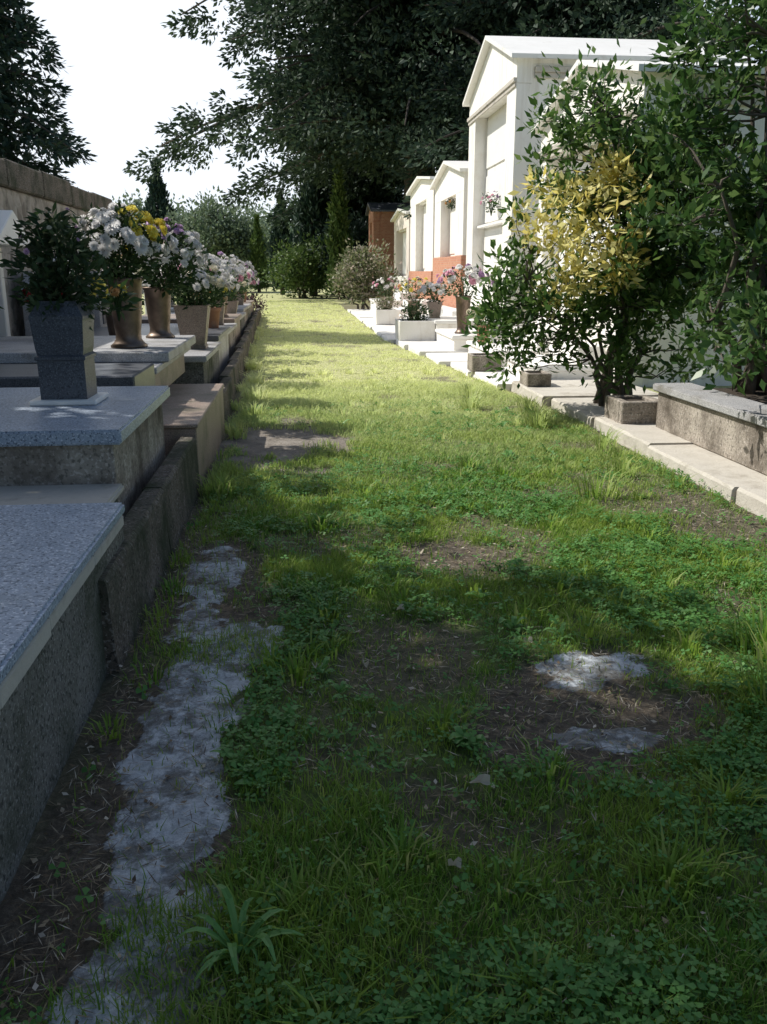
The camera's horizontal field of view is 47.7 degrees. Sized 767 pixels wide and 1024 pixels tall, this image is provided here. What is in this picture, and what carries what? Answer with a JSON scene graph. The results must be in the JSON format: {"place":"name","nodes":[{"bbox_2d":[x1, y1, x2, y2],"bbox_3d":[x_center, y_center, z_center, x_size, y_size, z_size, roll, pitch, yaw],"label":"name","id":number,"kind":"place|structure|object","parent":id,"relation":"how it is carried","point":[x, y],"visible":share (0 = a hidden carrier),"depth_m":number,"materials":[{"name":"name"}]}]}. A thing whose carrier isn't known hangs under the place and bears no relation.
{"place":"outdoors","nodes":[
{"label":"outdoors","id":0,"kind":"place"},
{"bbox_2d":[0,279,766,1023],"bbox_3d":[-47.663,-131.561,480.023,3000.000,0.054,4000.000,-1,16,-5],"label":"ground","id":1,"kind":"structure","parent":0,"point":[194,739],"depth_m":2.88,"materials":[{"name":"green plant"}]},
{"bbox_2d":[0,210,29,337],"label":"headstone","id":2,"kind":"object","parent":1,"relation":"on","point":[7,217],"visible":0.33,"depth_m":9.14,"materials":[{"name":"stone"}]},
{"bbox_2d":[21,271,34,335],"bbox_3d":[-4.282,-2.228,10.841,0.140,1.500,0.800,-1,16,-5],"label":"headstone","id":3,"kind":"object","parent":1,"relation":"on","point":[28,332],"visible":0.05,"depth_m":10.40,"materials":[{"name":"grey stone"}]},
{"bbox_2d":[0,158,111,335],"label":"boundary wall","id":4,"kind":"structure","parent":1,"relation":"on","point":[23,189],"depth_m":11.01,"materials":[{"name":"stone"}]},
{"bbox_2d":[0,484,123,504],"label":"tomb","id":5,"kind":"object","parent":1,"relation":"on","point":[60,494],"visible":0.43,"depth_m":4.05,"materials":[{"name":"stone"}]},
{"bbox_2d":[0,502,124,903],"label":"tomb","id":6,"kind":"object","parent":1,"relation":"on","point":[55,559],"visible":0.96,"depth_m":2.72,"materials":[{"name":"grey stone"}]},
{"bbox_2d":[0,0,144,313],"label":"fir tree","id":7,"kind":"object","parent":1,"relation":"on","point":[42,134],"visible":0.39,"depth_m":21.69,"materials":[{"name":"green plant"}]},
{"bbox_2d":[0,386,169,517],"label":"tomb","id":8,"kind":"object","parent":1,"relation":"on","point":[116,436],"visible":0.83,"depth_m":4.34,"materials":[{"name":"stone"}]},
{"bbox_2d":[28,300,108,405],"bbox_3d":[-1.818,-0.916,4.965,0.371,0.570,0.348,-1,16,-5],"label":"flower vase","id":9,"kind":"object","parent":8,"relation":"on","point":[63,339],"visible":0.93,"depth_m":4.86,"materials":[{"name":"stone"}]},
{"bbox_2d":[0,201,109,330],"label":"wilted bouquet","id":10,"kind":"object","parent":9,"relation":"in","point":[51,280],"visible":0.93,"depth_m":4.75,"materials":[{"name":"green plant"}]},
{"bbox_2d":[97,276,143,320],"bbox_3d":[-1.586,-1.281,5.226,0.243,0.279,0.228,-11,19,-34],"label":"flower bouquet","id":11,"kind":"object","parent":9,"relation":"in","point":[117,296],"visible":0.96,"depth_m":5.21,"materials":[{"name":"green plant"}]},
{"bbox_2d":[90,271,108,326],"bbox_3d":[-4.625,-3.186,14.294,0.140,1.500,0.800,-1,16,-5],"label":"headstone","id":12,"kind":"object","parent":1,"relation":"on","point":[100,319],"visible":0.18,"depth_m":13.93,"materials":[{"name":"grey stone"}]},
{"bbox_2d":[0,363,224,485],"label":"tomb","id":13,"kind":"object","parent":1,"relation":"on","point":[196,411],"visible":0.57,"depth_m":6.54,"materials":[{"name":"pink stone"}]},
{"bbox_2d":[0,335,195,385],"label":"tomb","id":14,"kind":"object","parent":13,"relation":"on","point":[165,356],"visible":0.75,"depth_m":7.58,"materials":[{"name":"grey stone"}]},
{"bbox_2d":[105,277,147,348],"bbox_3d":[-2.256,-1.753,7.630,0.323,0.600,0.323,-1,16,-5],"label":"flower vase","id":15,"kind":"object","parent":14,"relation":"on","point":[128,333],"visible":0.75,"depth_m":7.56,"materials":[{"name":"brown metal"}]},
{"bbox_2d":[64,199,175,286],"bbox_3d":[-2.247,-2.291,7.450,0.862,0.736,0.926,5,16,19],"label":"flower bouquet","id":16,"kind":"object","parent":15,"relation":"in","point":[131,232],"visible":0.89,"depth_m":7.26,"materials":[{"name":"white plant"}]},
{"bbox_2d":[142,287,174,338],"bbox_3d":[-2.266,-2.013,8.755,0.294,0.500,0.294,-1,16,-5],"label":"flower vase","id":17,"kind":"object","parent":14,"relation":"on","point":[158,307],"visible":0.92,"depth_m":8.67,"materials":[{"name":"brown metal"}]},
{"bbox_2d":[126,217,213,297],"bbox_3d":[-2.167,-2.497,8.559,0.873,0.781,0.912,12,20,37],"label":"flower bouquet","id":18,"kind":"object","parent":17,"relation":"in","point":[188,257],"visible":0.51,"depth_m":8.51,"materials":[{"name":"white plant"}]},
{"bbox_2d":[98,436,200,673],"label":"kerb wall","id":19,"kind":"structure","parent":1,"relation":"on","point":[155,518],"depth_m":4.09,"materials":[{"name":"stone"}]},
{"bbox_2d":[88,187,215,231],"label":"oak tree","id":20,"kind":"object","parent":1,"relation":"on","point":[138,202],"visible":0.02,"depth_m":77.18,"materials":[{"name":"green plant"}]},
{"bbox_2d":[143,156,177,224],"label":"cypress tree","id":21,"kind":"object","parent":1,"relation":"on","point":[157,199],"visible":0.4,"depth_m":73.55,"materials":[{"name":"green plant"}]},
{"bbox_2d":[94,326,230,373],"bbox_3d":[-3.288,-2.169,12.442,2.050,0.830,2.150,-1,16,-5],"label":"tomb","id":22,"kind":"object","parent":1,"relation":"on","point":[220,334],"visible":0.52,"depth_m":12.42,"materials":[{"name":"grey stone"}]},
{"bbox_2d":[208,307,220,327],"bbox_3d":[-2.581,-2.913,13.009,0.306,0.300,0.306,-1,16,-5],"label":"flower vase","id":23,"kind":"object","parent":22,"relation":"on","point":[214,317],"visible":0.64,"depth_m":12.92,"materials":[{"name":"ceramic"}]},
{"bbox_2d":[190,274,239,307],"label":"flower bouquet","id":24,"kind":"object","parent":23,"relation":"in","point":[227,293],"visible":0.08,"depth_m":12.93,"materials":[{"name":"green plant"}]},
{"bbox_2d":[141,323,236,358],"bbox_3d":[-3.532,-2.735,14.632,1.996,0.750,2.200,-1,16,-5],"label":"tomb","id":25,"kind":"object","parent":1,"relation":"on","point":[231,338],"visible":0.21,"depth_m":14.95,"materials":[{"name":"stone"}]},
{"bbox_2d":[216,301,224,324],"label":"flower vase","id":26,"kind":"object","parent":25,"relation":"on","point":[221,318],"visible":0.25,"depth_m":14.95,"materials":[{"name":"brown stone"}]},
{"bbox_2d":[209,256,252,301],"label":"flower bouquet","id":27,"kind":"object","parent":26,"relation":"in","point":[236,269],"visible":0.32,"depth_m":14.75,"materials":[{"name":"white plant"}]},
{"bbox_2d":[142,314,241,344],"bbox_3d":[-3.781,-3.381,16.852,1.940,0.810,2.150,-1,16,-5],"label":"tomb","id":28,"kind":"object","parent":1,"relation":"on","point":[233,318],"visible":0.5,"depth_m":16.60,"materials":[{"name":"grey stone"}]},
{"bbox_2d":[222,295,228,316],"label":"flower vase","id":29,"kind":"object","parent":28,"relation":"on","point":[225,312],"visible":0.3,"depth_m":16.50,"materials":[{"name":"grey stone"}]},
{"bbox_2d":[206,251,257,297],"bbox_3d":[-3.073,-4.454,16.385,1.294,0.891,1.337,9,18,29],"label":"flower bouquet","id":30,"kind":"object","parent":29,"relation":"in","point":[243,263],"visible":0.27,"depth_m":16.35,"materials":[{"name":"white plant"}]},
{"bbox_2d":[172,342,221,383],"bbox_3d":[-3.050,-1.549,10.318,2.102,0.770,2.000,-1,16,-5],"label":"tomb","id":31,"kind":"object","parent":1,"relation":"on","point":[202,366],"visible":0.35,"depth_m":9.52,"materials":[{"name":"grey stone"}]},
{"bbox_2d":[105,313,115,335],"bbox_3d":[-3.239,-2.215,10.531,0.255,0.400,0.255,-1,16,-5],"label":"flower vase","id":32,"kind":"object","parent":31,"relation":"on","point":[110,325],"visible":0.16,"depth_m":10.43,"materials":[{"name":"brown metal"}]},
{"bbox_2d":[84,270,148,316],"bbox_3d":[-3.285,-2.623,10.405,0.909,0.638,0.831,15,21,43],"label":"flower bouquet","id":33,"kind":"object","parent":32,"relation":"in","point":[99,296],"visible":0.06,"depth_m":10.29,"materials":[{"name":"green plant"}]},
{"bbox_2d":[174,304,210,348],"bbox_3d":[-2.235,-2.181,10.223,0.388,0.500,0.388,-1,16,-5],"label":"flower vase","id":34,"kind":"object","parent":31,"relation":"on","point":[192,320],"visible":0.77,"depth_m":10.05,"materials":[{"name":"beige stone"}]},
{"bbox_2d":[157,258,237,309],"bbox_3d":[-2.224,-2.629,10.060,0.942,0.674,0.939,10,18,31],"label":"flower bouquet","id":35,"kind":"object","parent":34,"relation":"in","point":[215,277],"visible":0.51,"depth_m":10.01,"materials":[{"name":"white plant"}]},
{"bbox_2d":[171,312,245,336],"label":"tomb","id":36,"kind":"object","parent":1,"relation":"on","point":[242,324],"visible":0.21,"depth_m":19.52,"materials":[{"name":"grey stone"}]},
{"bbox_2d":[227,301,238,313],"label":"flower vase","id":37,"kind":"object","parent":36,"relation":"on","point":[232,306],"visible":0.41,"depth_m":18.65,"materials":[{"name":"grey stone"}]},
{"bbox_2d":[228,272,257,300],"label":"flower bouquet","id":38,"kind":"object","parent":37,"relation":"in","point":[253,282],"visible":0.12,"depth_m":18.70,"materials":[{"name":"green plant"}]},
{"bbox_2d":[171,305,248,328],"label":"tomb","id":39,"kind":"object","parent":1,"relation":"on","point":[242,308],"visible":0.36,"depth_m":21.58,"materials":[{"name":"stone"}]},
{"bbox_2d":[155,185,275,291],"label":"oak tree","id":40,"kind":"object","parent":1,"relation":"on","point":[229,236],"visible":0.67,"depth_m":62.95,"materials":[{"name":"green plant"}]},
{"bbox_2d":[210,747,256,769],"bbox_3d":[-0.477,0.767,2.740,0.127,0.037,0.123,-9,18,-29],"label":"dandelion weed","id":41,"kind":"object","parent":1,"relation":"on","point":[227,755],"visible":0.58,"depth_m":2.73,"materials":[{"name":"green plant"}]},
{"bbox_2d":[218,308,260,422],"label":"kerb wall","id":42,"kind":"structure","parent":1,"relation":"on","point":[229,377],"depth_m":11.96,"materials":[{"name":"stone"}]},
{"bbox_2d":[176,884,303,987],"bbox_3d":[-0.321,0.948,1.927,0.259,0.122,0.243,6,17,21],"label":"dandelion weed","id":43,"kind":"object","parent":1,"relation":"on","point":[232,948],"visible":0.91,"depth_m":1.95,"materials":[{"name":"green plant"}]},
{"bbox_2d":[181,184,307,281],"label":"distant woodland","id":44,"kind":"object","parent":1,"relation":"on","point":[253,210],"visible":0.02,"depth_m":94.57,"materials":[{"name":"green plant"}]},
{"bbox_2d":[243,290,267,314],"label":"shrub","id":45,"kind":"object","parent":1,"relation":"on","point":[256,305],"visible":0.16,"depth_m":30.25,"materials":[{"name":"green plant"}]},
{"bbox_2d":[234,767,281,787],"bbox_3d":[-0.374,0.806,2.602,0.089,0.037,0.126,12,19,36],"label":"dandelion weed","id":46,"kind":"object","parent":1,"relation":"on","point":[259,771],"visible":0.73,"depth_m":2.61,"materials":[{"name":"green plant"}]},
{"bbox_2d":[244,213,272,292],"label":"cypress tree","id":47,"kind":"object","parent":1,"relation":"on","point":[257,259],"visible":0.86,"depth_m":62.40,"materials":[{"name":"green plant"}]},
{"bbox_2d":[263,187,291,294],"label":"cypress tree","id":48,"kind":"object","parent":1,"relation":"on","point":[277,234],"visible":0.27,"depth_m":56.57,"materials":[{"name":"green plant"}]},
{"bbox_2d":[272,705,304,725],"bbox_3d":[-0.329,0.703,2.951,0.126,0.047,0.114,-1,16,-5],"label":"dandelion weed","id":49,"kind":"object","parent":1,"relation":"on","point":[293,708],"visible":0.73,"depth_m":2.97,"materials":[{"name":"green plant"}]},
{"bbox_2d":[258,230,329,298],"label":"shrub","id":50,"kind":"object","parent":1,"relation":"on","point":[294,270],"visible":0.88,"depth_m":49.18,"materials":[{"name":"green plant"}]},
{"bbox_2d":[285,153,329,295],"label":"cypress tree","id":51,"kind":"object","parent":1,"relation":"on","point":[315,199],"visible":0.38,"depth_m":52.41,"materials":[{"name":"green plant"}]},
{"bbox_2d":[311,656,334,673],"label":"dandelion weed","id":52,"kind":"object","parent":1,"relation":"on","point":[325,662],"visible":0.91,"depth_m":3.35,"materials":[{"name":"green plant"}]},
{"bbox_2d":[263,152,403,285],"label":"cedar tree","id":53,"kind":"object","parent":1,"relation":"on","point":[371,193],"visible":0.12,"depth_m":53.45,"materials":[{"name":"green plant"}]},
{"bbox_2d":[304,196,371,297],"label":"shrub","id":54,"kind":"object","parent":1,"relation":"on","point":[360,232],"visible":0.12,"depth_m":48.72,"materials":[{"name":"green plant"}]},
{"bbox_2d":[325,679,351,692],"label":"dandelion weed","id":55,"kind":"object","parent":1,"relation":"on","point":[340,687],"visible":0.92,"depth_m":3.19,"materials":[{"name":"green plant"}]},
{"bbox_2d":[323,163,354,299],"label":"cypress tree","id":56,"kind":"object","parent":1,"relation":"on","point":[339,223],"visible":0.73,"depth_m":46.34,"materials":[{"name":"green plant"}]},
{"bbox_2d":[326,235,406,308],"bbox_3d":[-0.714,-9.290,33.973,3.222,3.038,3.206,-1,16,-5],"label":"shrub","id":57,"kind":"object","parent":1,"relation":"on","point":[360,280],"visible":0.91,"depth_m":33.49,"materials":[{"name":"green plant"}]},
{"bbox_2d":[0,399,766,1023],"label":"clover","id":58,"kind":"object","parent":1,"relation":"on","point":[480,1007],"visible":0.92,"depth_m":2.68,"materials":[{"name":"green plant"}]},
{"bbox_2d":[0,392,766,1023],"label":"leaf litter","id":59,"kind":"object","parent":1,"relation":"on","point":[68,918],"visible":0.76,"depth_m":2.85,"materials":[{"name":"plant"}]},
{"bbox_2d":[122,0,651,209],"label":"cedar tree","id":60,"kind":"object","parent":1,"relation":"on","point":[355,91],"visible":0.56,"depth_m":38.39,"materials":[{"name":"green plant"}]},
{"bbox_2d":[365,202,409,296],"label":"burial chapel","id":61,"kind":"structure","parent":1,"relation":"on","point":[381,225],"depth_m":40.79,"materials":[{"name":"brick"}]},
{"bbox_2d":[369,292,415,311],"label":"tomb","id":62,"kind":"object","parent":1,"relation":"on","point":[396,297],"visible":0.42,"depth_m":30.97,"materials":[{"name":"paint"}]},
{"bbox_2d":[390,208,409,296],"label":"burial chapel","id":63,"kind":"structure","parent":1,"relation":"on","point":[402,239],"depth_m":36.87,"materials":[{"name":"paint"}]},
{"bbox_2d":[406,176,434,298],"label":"burial chapel","id":64,"kind":"structure","parent":1,"relation":"on","point":[420,193],"depth_m":30.87,"materials":[{"name":"paint"}]},
{"bbox_2d":[80,326,766,1023],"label":"tall grass","id":65,"kind":"structure","parent":1,"relation":"on","point":[536,418],"depth_m":3.27,"materials":[{"name":"green plant"}]},
{"bbox_2d":[405,308,455,318],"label":"tomb","id":66,"kind":"object","parent":1,"relation":"on","point":[448,311],"visible":0.05,"depth_m":21.44,"materials":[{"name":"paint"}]},
{"bbox_2d":[430,161,467,307],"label":"burial chapel","id":67,"kind":"structure","parent":1,"relation":"on","point":[450,180],"depth_m":24.68,"materials":[{"name":"paint"}]},
{"bbox_2d":[422,305,493,340],"bbox_3d":[1.660,-4.167,19.234,1.350,0.750,2.000,-1,16,-5],"label":"tomb","id":68,"kind":"object","parent":1,"relation":"on","point":[445,322],"visible":0.21,"depth_m":18.29,"materials":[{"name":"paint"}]},
{"bbox_2d":[427,302,441,317],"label":"flower vase","id":69,"kind":"object","parent":68,"relation":"on","point":[435,307],"visible":0.97,"depth_m":19.07,"materials":[{"name":"grey stone"}]},
{"bbox_2d":[417,282,455,303],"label":"flower bouquet","id":70,"kind":"object","parent":69,"relation":"in","point":[425,287],"visible":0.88,"depth_m":18.99,"materials":[{"name":"white plant"}]},
{"bbox_2d":[448,729,486,749],"bbox_3d":[0.269,0.736,2.837,0.124,0.045,0.125,-1,16,-5],"label":"dandelion weed","id":71,"kind":"object","parent":1,"relation":"on","point":[458,737],"visible":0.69,"depth_m":2.81,"materials":[{"name":"green plant"}]},
{"bbox_2d":[435,316,522,350],"bbox_3d":[1.859,-3.473,16.996,1.400,0.610,2.100,-1,16,-5],"label":"tomb","id":72,"kind":"object","parent":1,"relation":"on","point":[450,339],"visible":0.24,"depth_m":16.24,"materials":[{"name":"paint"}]},
{"bbox_2d":[454,295,471,333],"bbox_3d":[1.504,-3.734,16.419,0.314,0.700,0.314,-1,16,-5],"label":"flower vase","id":73,"kind":"object","parent":72,"relation":"on","point":[462,305],"visible":0.7,"depth_m":16.31,"materials":[{"name":"brown metal"}]},
{"bbox_2d":[436,263,493,298],"bbox_3d":[1.534,-4.300,16.286,1.140,0.707,1.107,-1,16,-5],"label":"flower bouquet","id":74,"kind":"object","parent":73,"relation":"in","point":[451,277],"visible":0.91,"depth_m":16.14,"materials":[{"name":"pink plant"}]},
{"bbox_2d":[469,774,490,784],"bbox_3d":[0.287,0.792,2.560,0.064,0.025,0.037,-1,29,-15],"label":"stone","id":75,"kind":"object","parent":1,"relation":"on","point":[484,779],"visible":0.96,"depth_m":2.57,"materials":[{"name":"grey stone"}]},
{"bbox_2d":[466,326,556,365],"bbox_3d":[2.192,-2.795,14.663,1.200,0.550,2.200,-1,16,-5],"label":"tomb","id":76,"kind":"object","parent":1,"relation":"on","point":[473,348],"visible":0.27,"depth_m":14.18,"materials":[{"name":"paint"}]},
{"bbox_2d":[499,616,527,631],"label":"dandelion weed","id":77,"kind":"object","parent":1,"relation":"on","point":[514,620],"visible":0.96,"depth_m":3.74,"materials":[{"name":"green plant"}]},
{"bbox_2d":[505,340,605,378],"bbox_3d":[2.471,-2.206,12.613,1.050,0.510,1.700,-1,16,-5],"label":"tomb","id":78,"kind":"object","parent":1,"relation":"on","point":[563,373],"visible":0.26,"depth_m":11.91,"materials":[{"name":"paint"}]},
{"bbox_2d":[543,622,580,640],"bbox_3d":[0.748,0.507,3.650,0.160,0.053,0.120,-1,16,-5],"label":"dandelion weed","id":79,"kind":"object","parent":1,"relation":"on","point":[562,631],"visible":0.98,"depth_m":3.66,"materials":[{"name":"green plant"}]},
{"bbox_2d":[382,0,764,218],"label":"cedar tree","id":80,"kind":"object","parent":1,"relation":"on","point":[609,19],"visible":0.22,"depth_m":32.44,"materials":[{"name":"green plant"}]},
{"bbox_2d":[462,35,751,324],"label":"burial chapel","id":81,"kind":"structure","parent":1,"relation":"on","point":[504,84],"depth_m":18.08,"materials":[{"name":"paint"}]},
{"bbox_2d":[480,191,499,215],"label":"flower bouquet","id":82,"kind":"object","parent":81,"relation":"attached to","point":[491,206],"visible":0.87,"depth_m":19.57,"materials":[{"name":"white plant"}]},
{"bbox_2d":[531,60,764,386],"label":"burial chapel","id":83,"kind":"structure","parent":1,"relation":"on","point":[637,67],"depth_m":11.64,"materials":[{"name":"paint"}]},
{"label":"tomb","id":84,"kind":"object","parent":1,"relation":"on","visible":0},
{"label":"flower vase","id":85,"kind":"object","parent":84,"relation":"on","visible":0},
{"bbox_2d":[371,276,403,296],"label":"flower bouquet","id":86,"kind":"object","parent":85,"relation":"in","point":[387,286],"visible":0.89,"depth_m":28.14,"materials":[{"name":"white plant"}]},
{"bbox_2d":[0,299,766,1023],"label":"grass","id":87,"kind":"structure","parent":0,"point":[332,395],"depth_m":3.05,"materials":[{"name":"green plant"}]},
{"bbox_2d":[1,0,766,219],"label":"sky","id":88,"kind":"structure","parent":0,"point":[126,74],"materials":[{"name":"white"}]},
{"bbox_2d":[347,309,599,390],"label":"pavement","id":89,"kind":"structure","parent":0,"point":[436,352],"depth_m":15.92,"materials":[{"name":"stone"}]},
{"bbox_2d":[374,309,397,324],"bbox_3d":[0.056,-5.528,24.535,0.600,0.400,0.900,-1,16,-5],"label":"planter box","id":90,"kind":"object","parent":89,"relation":"on","point":[385,317],"visible":0.84,"depth_m":24.11,"materials":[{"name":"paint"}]},
{"bbox_2d":[372,294,399,309],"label":"potted plant","id":91,"kind":"object","parent":90,"relation":"in","point":[389,303],"visible":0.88,"depth_m":24.38,"materials":[{"name":"green plant"}]},
{"bbox_2d":[407,300,420,317],"bbox_3d":[0.794,-5.154,22.627,0.353,0.700,0.353,-1,16,-5],"label":"flower vase","id":92,"kind":"object","parent":89,"relation":"on","point":[410,301],"visible":0.3,"depth_m":22.45,"materials":[{"name":"stone"}]},
{"bbox_2d":[392,276,432,301],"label":"flower bouquet","id":93,"kind":"object","parent":92,"relation":"in","point":[409,289],"visible":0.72,"depth_m":22.36,"materials":[{"name":"yellow plant"}]},
{"bbox_2d":[395,319,434,340],"bbox_3d":[0.677,-3.942,18.781,0.760,0.420,0.900,-1,16,-5],"label":"planter box","id":94,"kind":"object","parent":89,"relation":"on","point":[407,330],"visible":0.97,"depth_m":18.36,"materials":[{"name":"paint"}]},
{"bbox_2d":[401,300,432,320],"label":"potted plant","id":95,"kind":"object","parent":94,"relation":"in","point":[419,309],"visible":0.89,"depth_m":18.61,"materials":[{"name":"green plant"}]},
{"bbox_2d":[467,353,501,371],"bbox_3d":[1.508,-2.239,12.977,0.440,0.240,0.400,-1,16,-5],"label":"planter box","id":96,"kind":"object","parent":89,"relation":"on","point":[476,364],"visible":0.66,"depth_m":12.79,"materials":[{"name":"stone"}]},
{"bbox_2d":[511,379,766,519],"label":"pavement","id":97,"kind":"structure","parent":0,"point":[745,487],"depth_m":7.28,"materials":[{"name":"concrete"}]},
{"bbox_2d":[520,370,551,386],"bbox_3d":[1.912,-1.682,10.930,0.300,0.160,0.400,-1,16,-5],"label":"planter box","id":98,"kind":"object","parent":97,"relation":"on","point":[535,378],"visible":0.96,"depth_m":10.75,"materials":[{"name":"stone"}]},
{"bbox_2d":[461,36,743,406],"bbox_3d":[2.438,-2.906,8.956,3.408,3.657,2.008,-1,16,-5],"label":"shrub","id":99,"kind":"object","parent":97,"relation":"on","point":[646,270],"visible":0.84,"depth_m":8.78,"materials":[{"name":"green plant"}]},
{"bbox_2d":[604,395,657,423],"bbox_3d":[2.424,-0.991,8.400,0.420,0.220,0.480,-1,16,-5],"label":"stone planter","id":100,"kind":"object","parent":97,"relation":"on","point":[631,409],"visible":0.88,"depth_m":8.19,"materials":[{"name":"stone"}]},
{"bbox_2d":[653,383,766,475],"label":"tomb","id":101,"kind":"object","parent":97,"relation":"on","point":[729,423],"visible":1,"depth_m":6.95,"materials":[{"name":"stone"}]},
{"bbox_2d":[609,0,766,395],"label":"shrub","id":102,"kind":"object","parent":101,"relation":"on","point":[746,221],"visible":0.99,"depth_m":6.94,"materials":[{"name":"green plant"}]},
{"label":"flower vase","id":103,"kind":"object","parent":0,"visible":0},
{"bbox_2d":[160,250,237,301],"bbox_3d":[-2.543,-3.137,11.641,1.195,0.758,1.135,-1,16,-5],"label":"flower bouquet","id":104,"kind":"object","parent":103,"relation":"in","point":[216,261],"visible":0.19,"depth_m":11.51,"materials":[{"name":"white plant"}]},
{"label":"flower vase","id":105,"kind":"object","parent":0,"visible":0},
{"bbox_2d":[9,287,62,312],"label":"flower bouquet","id":106,"kind":"object","parent":105,"relation":"in","point":[24,292],"visible":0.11,"depth_m":8.62,"materials":[{"name":"green plant"}]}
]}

